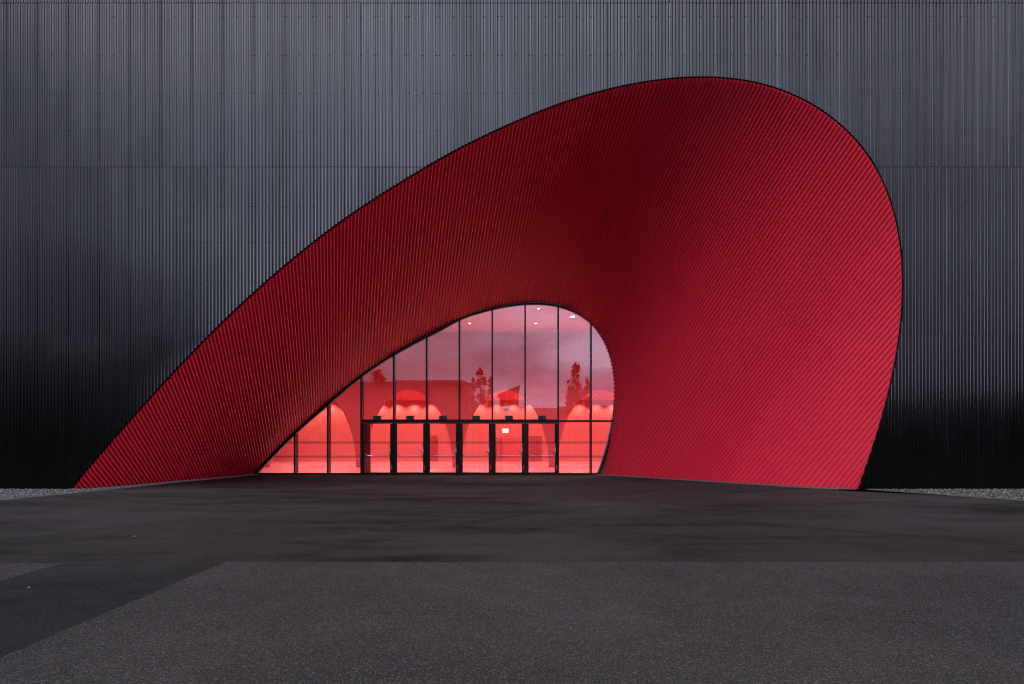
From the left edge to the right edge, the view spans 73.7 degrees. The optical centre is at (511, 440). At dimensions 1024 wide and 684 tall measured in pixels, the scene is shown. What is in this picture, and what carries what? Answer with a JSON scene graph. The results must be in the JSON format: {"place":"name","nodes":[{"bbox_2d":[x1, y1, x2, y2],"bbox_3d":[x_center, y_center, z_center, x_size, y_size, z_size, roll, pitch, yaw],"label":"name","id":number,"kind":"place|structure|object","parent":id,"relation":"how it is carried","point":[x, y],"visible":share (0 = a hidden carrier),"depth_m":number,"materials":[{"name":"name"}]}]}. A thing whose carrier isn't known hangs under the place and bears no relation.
{"place":"outdoors","nodes":[
{"label":"outdoors","id":0,"kind":"place"},
{"bbox_2d":[0,486,129,498],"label":"gravel","id":1,"kind":"structure","parent":0,"point":[10,493],"depth_m":22.01,"materials":[{"name":"grey gravel"}]},
{"bbox_2d":[0,475,1023,563],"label":"forecourt","id":2,"kind":"structure","parent":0,"point":[427,518],"depth_m":14.07,"materials":[{"name":"grey asphalt"}]},
{"bbox_2d":[94,474,257,488],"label":"kerb","id":3,"kind":"structure","parent":2,"relation":"on","point":[149,484],"depth_m":27.35,"materials":[{"name":"concrete"}]},
{"bbox_2d":[597,474,838,489],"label":"kerb","id":4,"kind":"structure","parent":2,"relation":"on","point":[724,482],"depth_m":26.90,"materials":[{"name":"concrete"}]},
{"label":"ground","id":5,"kind":"structure","parent":0,"visible":0},
{"bbox_2d":[0,563,62,580],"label":"coarse asphalt","id":6,"kind":"structure","parent":5,"relation":"on","point":[9,570],"depth_m":8.95,"materials":[{"name":"grey asphalt"}]},
{"bbox_2d":[0,486,139,500],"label":"kerb","id":7,"kind":"structure","parent":5,"relation":"on","point":[67,493],"depth_m":21.54,"materials":[{"name":"concrete"}]},
{"bbox_2d":[0,563,222,656],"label":"asphalt patch","id":8,"kind":"object","parent":5,"relation":"on","point":[51,601],"visible":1,"depth_m":7.52,"materials":[{"name":"grey asphalt"}]},
{"bbox_2d":[0,0,1023,489],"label":"exhibition hall","id":9,"kind":"structure","parent":5,"relation":"on","point":[776,242],"depth_m":23.34,"materials":[{"name":"black metal"}]},
{"bbox_2d":[362,423,392,472],"bbox_3d":[-6.623,0.404,33.620,1.517,2.491,0.294,0,0,0],"label":"door","id":10,"kind":"structure","parent":9,"relation":"in","point":[363,424],"depth_m":33.57,"materials":[{"name":"black glass"}]},
{"bbox_2d":[394,423,425,472],"bbox_3d":[-5.013,0.404,33.620,1.538,2.491,0.294,0,0,0],"label":"door","id":11,"kind":"structure","parent":9,"relation":"in","point":[395,424],"depth_m":33.57,"materials":[{"name":"black glass"}]},
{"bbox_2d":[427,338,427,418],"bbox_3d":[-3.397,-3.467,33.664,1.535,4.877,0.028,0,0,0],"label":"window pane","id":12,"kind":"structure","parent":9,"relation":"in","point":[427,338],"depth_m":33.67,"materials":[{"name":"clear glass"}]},
{"bbox_2d":[427,423,458,472],"bbox_3d":[-3.397,0.404,33.620,1.531,2.491,0.294,0,0,0],"label":"door","id":13,"kind":"structure","parent":9,"relation":"in","point":[428,424],"depth_m":33.57,"materials":[{"name":"black glass"}]},
{"bbox_2d":[460,423,490,472],"bbox_3d":[-1.781,0.404,33.620,1.538,2.491,0.294,0,0,0],"label":"door","id":14,"kind":"structure","parent":9,"relation":"in","point":[461,424],"depth_m":33.57,"materials":[{"name":"black glass"}]},
{"bbox_2d":[502,404,509,418],"bbox_3d":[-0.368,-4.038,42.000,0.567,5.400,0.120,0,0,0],"label":"star ornament","id":15,"kind":"object","parent":9,"relation":"hanging from","point":[506,407],"visible":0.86,"depth_m":41.99,"materials":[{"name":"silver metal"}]},
{"bbox_2d":[493,423,523,472],"bbox_3d":[-0.161,0.404,33.620,1.538,2.491,0.294,0,0,0],"label":"door","id":16,"kind":"structure","parent":9,"relation":"in","point":[494,424],"depth_m":33.57,"materials":[{"name":"black glass"}]},
{"bbox_2d":[526,423,556,472],"bbox_3d":[1.462,0.404,33.620,1.544,2.491,0.294,0,0,0],"label":"door","id":17,"kind":"structure","parent":9,"relation":"in","point":[527,424],"depth_m":33.57,"materials":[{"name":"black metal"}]},
{"bbox_2d":[0,562,1023,683],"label":"coarse asphalt","id":18,"kind":"structure","parent":5,"relation":"on","point":[593,623],"depth_m":6.12,"materials":[{"name":"grey asphalt"}]},
{"bbox_2d":[823,488,1023,498],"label":"gravel","id":19,"kind":"structure","parent":5,"relation":"on","point":[1006,493],"depth_m":22.05,"materials":[{"name":"grey gravel"}]},
{"bbox_2d":[866,489,1023,500],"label":"kerb","id":20,"kind":"structure","parent":5,"relation":"on","point":[953,495],"depth_m":20.61,"materials":[{"name":"concrete"}]}
]}

